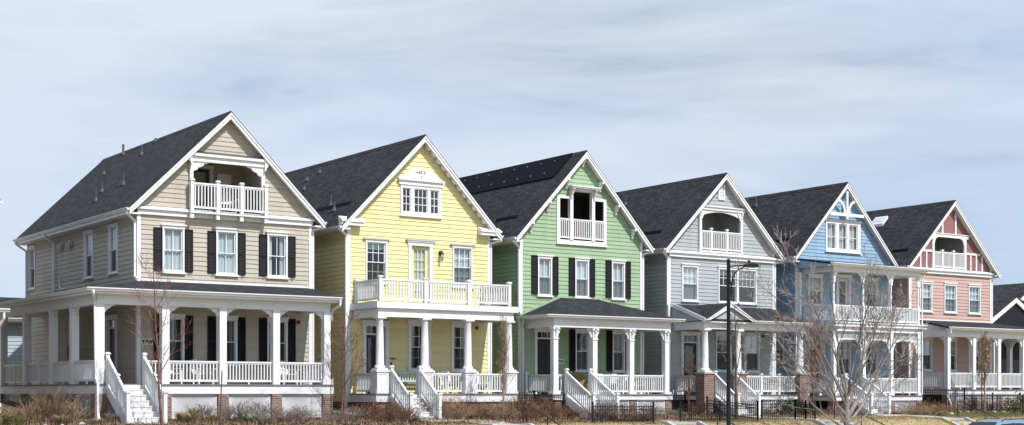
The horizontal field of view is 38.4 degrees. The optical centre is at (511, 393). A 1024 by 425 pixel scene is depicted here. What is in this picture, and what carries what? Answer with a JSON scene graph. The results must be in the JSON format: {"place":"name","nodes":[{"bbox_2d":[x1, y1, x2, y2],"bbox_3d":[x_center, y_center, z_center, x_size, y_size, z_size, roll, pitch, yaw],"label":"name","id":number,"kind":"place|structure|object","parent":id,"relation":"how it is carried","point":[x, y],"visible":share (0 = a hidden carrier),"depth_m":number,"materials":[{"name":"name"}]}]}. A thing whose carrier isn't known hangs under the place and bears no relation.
{"place":"outdoors","nodes":[
{"label":"outdoors","id":0,"kind":"place"},
{"bbox_2d":[0,400,1023,424],"bbox_3d":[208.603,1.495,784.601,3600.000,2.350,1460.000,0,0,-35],"label":"ground","id":1,"kind":"structure","parent":0,"point":[896,422],"depth_m":66.50,"materials":[{"name":"plant"}]},
{"bbox_2d":[0,297,21,399],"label":"house","id":2,"kind":"structure","parent":1,"relation":"on","point":[14,339],"depth_m":72.60,"materials":[{"name":"grey"}]},
{"bbox_2d":[0,111,342,423],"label":"house","id":3,"kind":"structure","parent":1,"relation":"on","point":[249,300],"depth_m":57.42,"materials":[{"name":"beige"}]},
{"bbox_2d":[27,245,35,289],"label":"window","id":4,"kind":"structure","parent":3,"relation":"in","point":[32,250],"depth_m":66.40,"materials":[{"name":"glass"}]},
{"bbox_2d":[82,229,93,279],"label":"window","id":5,"kind":"structure","parent":3,"relation":"in","point":[88,238],"depth_m":60.27,"materials":[{"name":"white paint"}]},
{"bbox_2d":[106,223,118,274],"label":"window","id":6,"kind":"structure","parent":3,"relation":"in","point":[112,228],"depth_m":57.90,"materials":[{"name":"white paint"}]},
{"bbox_2d":[110,329,114,366],"bbox_3d":[-15.656,-1.450,57.806,0.055,2.160,0.890,0,0,-35],"label":"door","id":7,"kind":"structure","parent":3,"relation":"in","point":[112,336],"depth_m":57.89,"materials":[{"name":"paint"}]},
{"bbox_2d":[161,223,186,273],"bbox_3d":[-13.008,-5.537,56.334,1.020,1.895,0.272,0,0,-35],"label":"window","id":8,"kind":"structure","parent":3,"relation":"in","point":[173,234],"depth_m":56.40,"materials":[{"name":"glass"}]},
{"bbox_2d":[170,313,185,365],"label":"window","id":9,"kind":"structure","parent":3,"relation":"in","point":[182,352],"depth_m":56.49,"materials":[{"name":"white paint"}]},
{"bbox_2d":[188,359,213,383],"bbox_3d":[-11.898,-0.837,56.194,0.800,0.994,0.832,0,0,-44],"label":"porch chair","id":10,"kind":"object","parent":3,"relation":"on","point":[198,372],"visible":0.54,"depth_m":56.19,"materials":[{"name":"white paint"}]},
{"bbox_2d":[216,173,230,198],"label":"balcony window","id":11,"kind":"structure","parent":3,"relation":"in","point":[225,179],"depth_m":59.90,"materials":[{"name":"white paint"}]},
{"bbox_2d":[214,227,239,276],"bbox_3d":[-11.210,-5.537,57.594,1.030,1.895,0.277,0,0,-35],"label":"window","id":12,"kind":"structure","parent":3,"relation":"in","point":[226,238],"depth_m":57.66,"materials":[{"name":"white paint"}]},
{"bbox_2d":[215,315,238,366],"bbox_3d":[-11.210,-2.057,57.594,0.990,2.015,0.278,0,0,-35],"label":"window","id":13,"kind":"structure","parent":3,"relation":"in","point":[233,320],"depth_m":57.78,"materials":[{"name":"white paint"}]},
{"bbox_2d":[266,231,289,278],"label":"window","id":14,"kind":"structure","parent":3,"relation":"in","point":[283,236],"depth_m":58.92,"materials":[{"name":"white paint"}]},
{"bbox_2d":[266,317,289,366],"bbox_3d":[-9.410,-2.057,58.823,0.990,2.015,0.230,0,0,-35],"label":"window","id":15,"kind":"structure","parent":3,"relation":"in","point":[284,320],"depth_m":58.99,"materials":[{"name":"white paint"}]},
{"bbox_2d":[0,414,722,424],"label":"mulch bed","id":16,"kind":"object","parent":1,"relation":"on","point":[360,421],"visible":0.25,"depth_m":55.80,"materials":[{"name":"brown wood"}]},
{"bbox_2d":[0,412,30,424],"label":"evergreen bush","id":17,"kind":"object","parent":16,"relation":"on","point":[16,419],"visible":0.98,"depth_m":48.36,"materials":[{"name":"green plant"}]},
{"bbox_2d":[9,394,57,422],"bbox_3d":[-16.206,0.480,50.363,1.762,1.112,1.811,0,0,19],"label":"dry bush","id":18,"kind":"object","parent":16,"relation":"on","point":[33,411],"visible":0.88,"depth_m":50.27,"materials":[{"name":"plant"}]},
{"bbox_2d":[16,385,81,422],"bbox_3d":[-15.809,0.350,50.471,1.858,1.388,1.910,0,0,11],"label":"dry bush","id":19,"kind":"object","parent":16,"relation":"on","point":[47,415],"visible":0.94,"depth_m":50.26,"materials":[{"name":"plant"}]},
{"bbox_2d":[49,397,101,422],"bbox_3d":[-15.127,0.552,50.599,1.402,1.011,1.616,0,0,32],"label":"dry bush","id":20,"kind":"object","parent":16,"relation":"on","point":[73,414],"visible":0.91,"depth_m":50.41,"materials":[{"name":"plant"}]},
{"bbox_2d":[126,250,192,424],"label":"young tree","id":21,"kind":"object","parent":16,"relation":"on","point":[158,380],"visible":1,"depth_m":50.54,"materials":[{"name":"brown plant"}]},
{"bbox_2d":[181,411,204,422],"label":"grass clump","id":22,"kind":"object","parent":16,"relation":"on","point":[191,418],"visible":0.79,"depth_m":52.08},
{"bbox_2d":[187,405,219,419],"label":"dry bush","id":23,"kind":"object","parent":16,"relation":"on","point":[205,413],"visible":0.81,"depth_m":53.83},
{"bbox_2d":[210,403,242,419],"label":"dry bush","id":24,"kind":"object","parent":16,"relation":"on","point":[228,414],"visible":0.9,"depth_m":54.40,"materials":[{"name":"plant"}]},
{"bbox_2d":[222,398,253,416],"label":"dry bush","id":25,"kind":"object","parent":16,"relation":"on","point":[241,411],"visible":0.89,"depth_m":54.64,"materials":[{"name":"plant"}]},
{"bbox_2d":[243,400,275,417],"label":"dry bush","id":26,"kind":"object","parent":16,"relation":"on","point":[263,410],"visible":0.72,"depth_m":55.11,"materials":[{"name":"plant"}]},
{"bbox_2d":[250,409,280,423],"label":"dry bush","id":27,"kind":"object","parent":16,"relation":"on","point":[265,419],"visible":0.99,"depth_m":53.02,"materials":[{"name":"plant"}]},
{"bbox_2d":[274,410,307,421],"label":"dry bush","id":28,"kind":"object","parent":16,"relation":"on","point":[289,417],"visible":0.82,"depth_m":54.30,"materials":[{"name":"plant"}]},
{"bbox_2d":[315,308,370,414],"bbox_3d":[-6.450,-1.161,57.180,2.258,4.457,2.171,0,0,18],"label":"young tree","id":29,"kind":"object","parent":16,"relation":"on","point":[344,362],"visible":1,"depth_m":57.21,"materials":[{"name":"brown plant"}]},
{"bbox_2d":[335,405,372,420],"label":"dry bush","id":30,"kind":"object","parent":16,"relation":"on","point":[358,413],"visible":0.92,"depth_m":55.97,"materials":[{"name":"plant"}]},
{"bbox_2d":[0,411,725,424],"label":"dry tufts","id":31,"kind":"object","parent":16,"relation":"on","point":[542,419],"visible":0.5,"depth_m":54.45,"materials":[{"name":"brown plant"}]},
{"bbox_2d":[14,412,714,424],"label":"dry tufts","id":32,"kind":"object","parent":16,"relation":"on","point":[359,421],"visible":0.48,"depth_m":55.44,"materials":[{"name":"plant"}]},
{"bbox_2d":[349,402,385,419],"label":"dry bush","id":33,"kind":"object","parent":16,"relation":"on","point":[367,409],"visible":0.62,"depth_m":56.99,"materials":[{"name":"plant"}]},
{"bbox_2d":[363,407,400,421],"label":"dry bush","id":34,"kind":"object","parent":16,"relation":"on","point":[388,417],"visible":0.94,"depth_m":55.80,"materials":[{"name":"plant"}]},
{"bbox_2d":[367,396,404,415],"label":"dry bush","id":35,"kind":"object","parent":16,"relation":"on","point":[389,408],"visible":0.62,"depth_m":57.62,"materials":[{"name":"plant"}]},
{"bbox_2d":[387,403,422,418],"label":"dry bush","id":36,"kind":"object","parent":16,"relation":"on","point":[409,411],"visible":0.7,"depth_m":57.17,"materials":[{"name":"plant"}]},
{"bbox_2d":[396,411,430,422],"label":"dry bush","id":37,"kind":"object","parent":16,"relation":"on","point":[414,418],"visible":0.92,"depth_m":56.13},
{"bbox_2d":[414,394,459,414],"bbox_3d":[-3.181,0.443,59.596,1.976,1.199,2.032,0,0,36],"label":"dry bush","id":38,"kind":"object","parent":16,"relation":"on","point":[423,406],"visible":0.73,"depth_m":59.38,"materials":[{"name":"plant"}]},
{"bbox_2d":[433,392,474,417],"bbox_3d":[-2.575,0.461,60.202,2.217,1.163,2.156,0,0,-13],"label":"dry bush","id":39,"kind":"object","parent":16,"relation":"on","point":[452,404],"visible":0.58,"depth_m":59.92,"materials":[{"name":"plant"}]},
{"bbox_2d":[432,403,478,419],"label":"dry bush","id":40,"kind":"object","parent":16,"relation":"on","point":[460,412],"visible":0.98,"depth_m":58.64,"materials":[{"name":"plant"}]},
{"bbox_2d":[447,397,491,416],"bbox_3d":[-1.910,0.559,60.588,2.050,0.944,2.101,0,0,-40],"label":"dry bush","id":41,"kind":"object","parent":16,"relation":"on","point":[479,405],"visible":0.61,"depth_m":60.32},
{"bbox_2d":[455,404,497,418],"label":"dry bush","id":42,"kind":"object","parent":16,"relation":"on","point":[482,414],"visible":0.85,"depth_m":59.64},
{"bbox_2d":[475,401,520,418],"bbox_3d":[-0.552,0.679,59.990,1.995,0.852,1.941,0,0,-39],"label":"dry bush","id":43,"kind":"object","parent":16,"relation":"on","point":[497,413],"visible":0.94,"depth_m":59.77,"materials":[{"name":"plant"}]},
{"bbox_2d":[495,314,514,416],"bbox_3d":[-0.305,-1.057,60.111,0.763,4.420,0.933,0,0,21],"label":"young tree","id":44,"kind":"object","parent":16,"relation":"on","point":[503,356],"visible":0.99,"depth_m":60.11,"materials":[{"name":"plant"}]},
{"bbox_2d":[486,393,537,415],"bbox_3d":[0.025,0.478,61.289,2.063,1.141,1.790,0,0,-32],"label":"dry bush","id":45,"kind":"object","parent":16,"relation":"on","point":[509,403],"visible":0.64,"depth_m":61.07,"materials":[{"name":"plant"}]},
{"bbox_2d":[511,397,543,414],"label":"dry bush","id":46,"kind":"object","parent":16,"relation":"on","point":[528,407],"visible":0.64,"depth_m":61.49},
{"bbox_2d":[526,396,562,416],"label":"dry bush","id":47,"kind":"object","parent":16,"relation":"on","point":[552,402],"visible":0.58,"depth_m":62.61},
{"bbox_2d":[527,402,567,417],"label":"dry bush","id":48,"kind":"object","parent":16,"relation":"on","point":[552,411],"visible":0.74,"depth_m":61.87,"materials":[{"name":"plant"}]},
{"bbox_2d":[551,407,587,419],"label":"dry bush","id":49,"kind":"object","parent":16,"relation":"on","point":[569,414],"visible":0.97,"depth_m":61.30,"materials":[{"name":"plant"}]},
{"bbox_2d":[583,401,616,418],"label":"dry bush","id":50,"kind":"object","parent":16,"relation":"on","point":[599,414],"visible":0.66,"depth_m":61.21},
{"bbox_2d":[628,402,671,418],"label":"dry bush","id":51,"kind":"object","parent":16,"relation":"on","point":[651,411],"visible":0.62,"depth_m":62.63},
{"bbox_2d":[284,134,521,418],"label":"house","id":52,"kind":"structure","parent":1,"relation":"on","point":[407,235],"depth_m":62.24,"materials":[{"name":"yellow"}]},
{"bbox_2d":[363,237,390,284],"bbox_3d":[-5.706,-5.527,61.441,1.280,1.915,0.279,0,0,-35],"label":"window","id":53,"kind":"structure","parent":52,"relation":"in","point":[370,243],"depth_m":61.49,"materials":[{"name":"white paint"}]},
{"bbox_2d":[395,371,415,393],"bbox_3d":[-4.271,-0.470,61.762,1.420,0.940,0.560,0,0,-35],"label":"porch bench","id":54,"kind":"object","parent":52,"relation":"on","point":[405,372],"visible":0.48,"depth_m":61.91,"materials":[{"name":"wood"}]},
{"bbox_2d":[407,319,432,370],"bbox_3d":[-3.966,-2.052,62.652,1.280,2.205,0.270,0,0,-35],"label":"window","id":55,"kind":"structure","parent":52,"relation":"in","point":[411,322],"depth_m":62.59,"materials":[{"name":"white paint"}]},
{"bbox_2d":[412,246,427,302],"bbox_3d":[-3.968,-5.025,62.724,0.850,2.510,0.050,0,0,-35],"label":"door","id":56,"kind":"structure","parent":52,"relation":"in","point":[417,248],"depth_m":62.76,"materials":[{"name":"yellow paint"}]},
{"bbox_2d":[397,177,444,218],"bbox_3d":[-3.877,-8.310,62.611,2.300,1.600,0.220,0,0,-35],"label":"attic window","id":57,"kind":"structure","parent":52,"relation":"in","point":[411,184],"depth_m":62.61,"materials":[{"name":"white paint"}]},
{"bbox_2d":[449,321,473,371],"bbox_3d":[-2.239,-2.052,63.863,1.180,2.205,0.277,0,0,-35],"label":"window","id":58,"kind":"structure","parent":52,"relation":"in","point":[454,324],"depth_m":63.77,"materials":[{"name":"white paint"}]},
{"bbox_2d":[450,243,475,288],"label":"window","id":59,"kind":"structure","parent":52,"relation":"in","point":[462,254],"depth_m":64.00,"materials":[{"name":"glass"}]},
{"bbox_2d":[0,401,1009,419],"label":"mulch bed","id":60,"kind":"object","parent":1,"relation":"on","point":[12,405],"visible":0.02,"depth_m":57.05,"materials":[{"name":"soil"}]},
{"bbox_2d":[517,390,564,413],"bbox_3d":[0.968,0.490,63.508,1.625,1.261,2.275,0,0,-35],"label":"fence","id":61,"kind":"object","parent":1,"relation":"on","point":[549,396],"visible":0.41,"depth_m":64.21,"materials":[{"name":"metal"}]},
{"bbox_2d":[459,150,685,416],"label":"house","id":62,"kind":"structure","parent":1,"relation":"on","point":[570,248],"depth_m":67.21,"materials":[{"name":"green"}]},
{"bbox_2d":[537,339,549,393],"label":"door","id":63,"kind":"structure","parent":62,"relation":"in","point":[543,345],"depth_m":66.47,"materials":[{"name":"paint"}]},
{"bbox_2d":[536,254,553,296],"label":"window","id":64,"kind":"structure","parent":62,"relation":"in","point":[544,261],"depth_m":66.50,"materials":[{"name":"white paint"}]},
{"bbox_2d":[574,328,589,371],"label":"window","id":65,"kind":"structure","parent":62,"relation":"in","point":[583,331],"depth_m":67.76,"materials":[{"name":"glass"}]},
{"bbox_2d":[574,257,590,298],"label":"window","id":66,"kind":"structure","parent":62,"relation":"in","point":[581,263],"depth_m":67.75,"materials":[{"name":"glass"}]},
{"bbox_2d":[610,259,626,300],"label":"window","id":67,"kind":"structure","parent":62,"relation":"in","point":[618,266],"depth_m":68.97,"materials":[{"name":"glass"}]},
{"bbox_2d":[611,330,625,372],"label":"window","id":68,"kind":"structure","parent":62,"relation":"in","point":[617,332],"depth_m":68.97,"materials":[{"name":"white paint"}]},
{"bbox_2d":[591,402,653,422],"bbox_3d":[4.570,0.819,60.231,3.275,0.976,0.075,0,0,-35],"label":"iron fence","id":69,"kind":"object","parent":1,"relation":"on","point":[622,409],"visible":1,"depth_m":60.19,"materials":[{"name":"metal"}]},
{"bbox_2d":[655,421,706,424],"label":"concrete steps","id":70,"kind":"structure","parent":1,"relation":"on","point":[682,423],"depth_m":61.28,"materials":[{"name":"concrete"}]},
{"bbox_2d":[616,173,812,414],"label":"house","id":71,"kind":"structure","parent":1,"relation":"on","point":[698,232],"depth_m":72.14,"materials":[{"name":"grey"}]},
{"bbox_2d":[684,343,695,393],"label":"door","id":72,"kind":"structure","parent":71,"relation":"in","point":[685,344],"depth_m":71.69,"materials":[{"name":"paint"}]},
{"bbox_2d":[681,263,699,301],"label":"window","id":73,"kind":"structure","parent":71,"relation":"in","point":[689,271],"depth_m":71.57,"materials":[{"name":"glass"}]},
{"bbox_2d":[715,331,730,371],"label":"window","id":74,"kind":"structure","parent":71,"relation":"in","point":[720,335],"depth_m":72.63,"materials":[{"name":"white paint"}]},
{"bbox_2d":[717,265,738,303],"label":"window","id":75,"kind":"structure","parent":71,"relation":"in","point":[722,270],"depth_m":72.94,"materials":[{"name":"white paint"}]},
{"bbox_2d":[731,332,746,371],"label":"window","id":76,"kind":"structure","parent":71,"relation":"in","point":[743,335],"depth_m":73.48,"materials":[{"name":"white paint"}]},
{"bbox_2d":[738,267,757,304],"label":"window","id":77,"kind":"structure","parent":71,"relation":"in","point":[753,271],"depth_m":73.77,"materials":[{"name":"white paint"}]},
{"bbox_2d":[745,332,760,372],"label":"window","id":78,"kind":"structure","parent":71,"relation":"in","point":[752,334],"depth_m":73.99,"materials":[{"name":"white paint"}]},
{"bbox_2d":[679,396,758,421],"bbox_3d":[8.025,0.721,64.627,4.575,1.211,3.325,0,0,-35],"label":"iron fence","id":79,"kind":"object","parent":1,"relation":"on","point":[720,408],"visible":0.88,"depth_m":63.47,"materials":[{"name":"metal"}]},
{"bbox_2d":[710,300,748,417],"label":"young tree","id":80,"kind":"object","parent":1,"relation":"on","point":[736,370],"visible":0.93,"depth_m":66.32,"materials":[{"name":"brown plant"}]},
{"bbox_2d":[761,400,815,419],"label":"iron fence","id":81,"kind":"object","parent":1,"relation":"on","point":[794,416],"visible":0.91,"depth_m":66.39,"materials":[{"name":"metal"}]},
{"bbox_2d":[802,419,852,424],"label":"concrete steps","id":82,"kind":"structure","parent":1,"relation":"on","point":[820,422],"depth_m":65.98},
{"bbox_2d":[745,182,929,413],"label":"house","id":83,"kind":"structure","parent":1,"relation":"on","point":[832,222],"depth_m":77.20,"materials":[{"name":"blue"}]},
{"bbox_2d":[808,273,823,305],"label":"window","id":84,"kind":"structure","parent":83,"relation":"in","point":[817,278],"depth_m":76.51,"materials":[{"name":"white paint"}]},
{"bbox_2d":[825,218,861,254],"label":"attic window","id":85,"kind":"structure","parent":83,"relation":"in","point":[834,228],"depth_m":77.71,"materials":[{"name":"white paint"}]},
{"bbox_2d":[837,339,850,376],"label":"window","id":86,"kind":"structure","parent":83,"relation":"in","point":[846,350],"depth_m":77.88,"materials":[{"name":"white paint"}]},
{"bbox_2d":[865,277,878,305],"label":"window","id":87,"kind":"structure","parent":83,"relation":"in","point":[874,288],"depth_m":79.09,"materials":[{"name":"white paint"}]},
{"bbox_2d":[866,340,879,376],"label":"window","id":88,"kind":"structure","parent":83,"relation":"in","point":[875,360],"depth_m":79.11,"materials":[{"name":"glass"}]},
{"bbox_2d":[893,405,939,414],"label":"dry bush","id":89,"kind":"object","parent":1,"relation":"on","point":[909,412],"visible":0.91,"depth_m":73.57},
{"bbox_2d":[923,387,964,410],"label":"iron fence","id":90,"kind":"object","parent":1,"relation":"on","point":[939,390],"visible":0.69,"depth_m":78.70,"materials":[{"name":"metal"}]},
{"bbox_2d":[866,200,1023,410],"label":"house","id":91,"kind":"structure","parent":1,"relation":"on","point":[941,241],"depth_m":82.39,"materials":[{"name":"pink"}]},
{"bbox_2d":[919,281,933,312],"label":"window","id":92,"kind":"structure","parent":91,"relation":"in","point":[927,285],"depth_m":81.58,"materials":[{"name":"white paint"}]},
{"bbox_2d":[923,337,933,370],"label":"window","id":93,"kind":"structure","parent":91,"relation":"in","point":[929,339],"depth_m":81.62,"materials":[{"name":"white paint"}]},
{"bbox_2d":[943,282,957,313],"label":"window","id":94,"kind":"structure","parent":91,"relation":"in","point":[950,289],"depth_m":82.76,"materials":[{"name":"white paint"}]},
{"bbox_2d":[943,338,957,371],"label":"window","id":95,"kind":"structure","parent":91,"relation":"in","point":[954,340],"depth_m":82.86,"materials":[{"name":"white paint"}]},
{"bbox_2d":[968,284,981,314],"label":"window","id":96,"kind":"structure","parent":91,"relation":"in","point":[974,290],"depth_m":83.96,"materials":[{"name":"white paint"}]},
{"bbox_2d":[968,339,981,371],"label":"window","id":97,"kind":"structure","parent":91,"relation":"in","point":[978,343],"depth_m":84.02,"materials":[{"name":"white paint"}]},
{"bbox_2d":[930,417,974,424],"bbox_3d":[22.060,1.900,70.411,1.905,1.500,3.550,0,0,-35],"label":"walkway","id":98,"kind":"structure","parent":1,"relation":"on","point":[950,422],"depth_m":70.99,"materials":[{"name":"white concrete"}]},
{"bbox_2d":[924,412,1023,417],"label":"lawn","id":99,"kind":"structure","parent":1,"relation":"on","point":[990,413],"depth_m":77.01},
{"bbox_2d":[976,330,992,411],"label":"young tree","id":100,"kind":"object","parent":99,"relation":"on","point":[985,360],"visible":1,"depth_m":78.19,"materials":[{"name":"brown plant"}]},
{"bbox_2d":[963,392,1020,410],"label":"iron fence","id":101,"kind":"object","parent":1,"relation":"on","point":[992,398],"visible":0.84,"depth_m":79.93,"materials":[{"name":"metal"}]},
{"bbox_2d":[990,283,1023,401],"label":"house","id":102,"kind":"structure","parent":1,"relation":"on","point":[1008,304],"depth_m":91.28,"materials":[{"name":"black"}]},
{"bbox_2d":[0,0,1023,297],"label":"sky","id":103,"kind":"structure","parent":0,"point":[904,103],"materials":[{"name":"blue"}]},
{"bbox_2d":[731,413,984,419],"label":"dormant grass","id":104,"kind":"structure","parent":0,"point":[856,416],"depth_m":70.77,"materials":[{"name":"plant"}]},
{"bbox_2d":[969,418,1023,424],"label":"parked car","id":105,"kind":"object","parent":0,"point":[996,421],"visible":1,"depth_m":61.51,"materials":[{"name":"blue paint"}]},
{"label":"sidewalk","id":106,"kind":"structure","parent":0,"visible":0},
{"bbox_2d":[726,259,758,424],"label":"street lamp","id":107,"kind":"object","parent":106,"relation":"on","point":[728,406],"visible":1,"depth_m":56.52,"materials":[{"name":"black metal"}]},
{"bbox_2d":[731,226,930,424],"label":"bare tree","id":108,"kind":"object","parent":106,"relation":"on","point":[846,412],"visible":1,"depth_m":61.33,"materials":[{"name":"grey plant"}]},
{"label":"mulch bed","id":109,"kind":"structure","parent":0,"visible":0},
{"bbox_2d":[678,351,705,413],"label":"young tree","id":110,"kind":"object","parent":109,"relation":"on","point":[688,377],"visible":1,"depth_m":67.53,"materials":[{"name":"brown plant"}]},
{"bbox_2d":[769,396,792,413],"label":"evergreen bush","id":111,"kind":"object","parent":109,"relation":"on","point":[788,409],"visible":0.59,"depth_m":70.39,"materials":[{"name":"green plant"}]},
{"bbox_2d":[800,316,833,413],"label":"young tree","id":112,"kind":"object","parent":109,"relation":"on","point":[811,332],"visible":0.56,"depth_m":71.17,"materials":[{"name":"plant"}]},
{"bbox_2d":[681,408,1021,416],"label":"dry tufts","id":113,"kind":"object","parent":109,"relation":"on","point":[783,414],"visible":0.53,"depth_m":73.11,"materials":[{"name":"plant"}]},
{"bbox_2d":[684,410,1021,416],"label":"bark chips","id":114,"kind":"object","parent":109,"relation":"on","point":[709,415],"visible":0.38,"depth_m":72.25,"materials":[{"name":"wood"}]},
{"bbox_2d":[994,395,1021,411],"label":"evergreen bush","id":115,"kind":"object","parent":109,"relation":"on","point":[1011,403],"visible":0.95,"depth_m":80.41,"materials":[{"name":"green plant"}]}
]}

